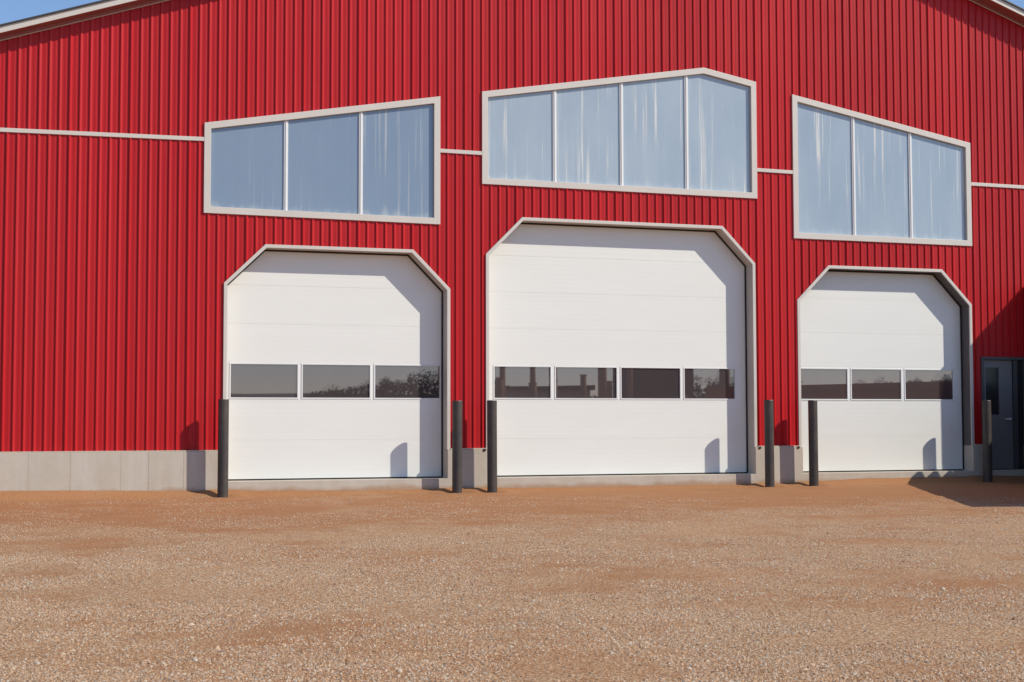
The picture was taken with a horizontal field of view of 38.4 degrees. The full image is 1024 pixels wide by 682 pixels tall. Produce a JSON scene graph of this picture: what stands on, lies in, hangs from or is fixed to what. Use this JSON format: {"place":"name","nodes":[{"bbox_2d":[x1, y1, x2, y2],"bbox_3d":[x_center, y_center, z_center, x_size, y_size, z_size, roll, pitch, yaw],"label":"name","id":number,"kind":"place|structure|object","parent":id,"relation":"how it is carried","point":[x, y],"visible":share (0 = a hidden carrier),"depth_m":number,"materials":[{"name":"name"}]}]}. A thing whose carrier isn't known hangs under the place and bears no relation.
{"place":"outdoors","nodes":[
{"label":"outdoors","id":0,"kind":"place"},
{"bbox_2d":[0,472,1023,681],"bbox_3d":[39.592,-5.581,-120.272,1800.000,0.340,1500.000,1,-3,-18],"label":"ground","id":1,"kind":"structure","parent":0,"point":[973,487],"depth_m":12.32,"materials":[{"name":"brown gravel"}]},
{"bbox_2d":[217,399,228,497],"bbox_3d":[-4.449,1.692,22.656,0.163,1.590,0.163,-1,-3,26],"label":"bollard","id":2,"kind":"object","parent":1,"relation":"on","point":[223,442],"visible":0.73,"depth_m":22.59,"materials":[{"name":"black metal"}]},
{"bbox_2d":[452,401,461,492],"bbox_3d":[-0.887,1.754,23.825,0.163,1.575,0.163,-1,-3,24],"label":"bollard","id":3,"kind":"object","parent":1,"relation":"on","point":[456,446],"visible":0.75,"depth_m":23.76,"materials":[{"name":"black metal"}]},
{"bbox_2d":[487,400,496,492],"bbox_3d":[-0.325,1.761,24.012,0.163,1.585,0.163,0,-3,-11],"label":"bollard","id":4,"kind":"object","parent":1,"relation":"on","point":[491,446],"visible":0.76,"depth_m":23.95,"materials":[{"name":"black metal"}]},
{"bbox_2d":[0,0,1023,490],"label":"barn","id":5,"kind":"structure","parent":1,"relation":"on","point":[338,244],"depth_m":24.76,"materials":[{"name":"metal"}]},
{"bbox_2d":[203,96,439,224],"bbox_3d":[-3.023,-3.014,23.750,3.842,2.136,0.100,1,-3,-18],"label":"window","id":6,"kind":"structure","parent":5,"relation":"in","point":[379,162],"depth_m":23.78,"materials":[{"name":"glass"}]},
{"bbox_2d":[226,249,442,480],"bbox_3d":[-2.854,0.314,23.866,3.579,3.838,0.072,1,-3,-18],"label":"overhead door","id":7,"kind":"structure","parent":5,"relation":"in","point":[335,359],"depth_m":23.84,"materials":[{"name":"white metal"}]},
{"bbox_2d":[489,223,747,476],"bbox_3d":[1.850,0.084,25.428,4.876,4.449,0.072,1,-3,-18],"label":"overhead door","id":8,"kind":"structure","parent":5,"relation":"in","point":[613,350],"depth_m":25.40,"materials":[{"name":"white metal"}]},
{"bbox_2d":[482,68,756,198],"bbox_3d":[1.912,-3.700,25.413,5.109,2.280,0.100,1,-3,-18],"label":"window","id":9,"kind":"structure","parent":5,"relation":"in","point":[687,131],"depth_m":25.45,"materials":[{"name":"glass"}]},
{"bbox_2d":[791,94,971,245],"bbox_3d":[6.797,-3.099,26.989,3.739,2.609,0.100,1,-3,-18],"label":"window","id":10,"kind":"structure","parent":5,"relation":"in","point":[857,176],"depth_m":26.93,"materials":[{"name":"glass"}]},
{"bbox_2d":[800,270,963,471],"bbox_3d":[6.740,0.495,27.016,3.543,3.783,0.072,1,-3,-18],"label":"overhead door","id":11,"kind":"structure","parent":5,"relation":"in","point":[881,352],"depth_m":27.02,"materials":[{"name":"white metal"}]},
{"bbox_2d":[984,360,1013,468],"bbox_3d":[9.087,1.373,27.505,0.650,2.030,0.087,1,-3,-18],"label":"entry door","id":12,"kind":"structure","parent":5,"relation":"in","point":[997,373],"depth_m":27.53,"materials":[{"name":"paint"}]},
{"bbox_2d":[764,400,774,486],"bbox_3d":[4.476,1.825,25.591,0.163,1.597,0.163,1,-3,-23],"label":"bollard","id":13,"kind":"object","parent":1,"relation":"on","point":[769,439],"visible":0.79,"depth_m":25.53,"materials":[{"name":"black metal"}]},
{"bbox_2d":[808,400,818,485],"bbox_3d":[5.296,1.838,25.858,0.163,1.590,0.163,0,-3,-2],"label":"bollard","id":14,"kind":"object","parent":1,"relation":"on","point":[813,440],"visible":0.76,"depth_m":25.80,"materials":[{"name":"black metal"}]},
{"bbox_2d":[982,400,992,481],"bbox_3d":[8.712,1.880,26.970,0.163,1.584,0.163,1,-3,-25],"label":"bollard","id":15,"kind":"object","parent":1,"relation":"on","point":[987,441],"visible":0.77,"depth_m":26.91,"materials":[{"name":"black metal"}]},
{"bbox_2d":[0,0,1023,23],"label":"sky","id":16,"kind":"structure","parent":0,"point":[10,10],"materials":[{"name":"blue"}]}
]}

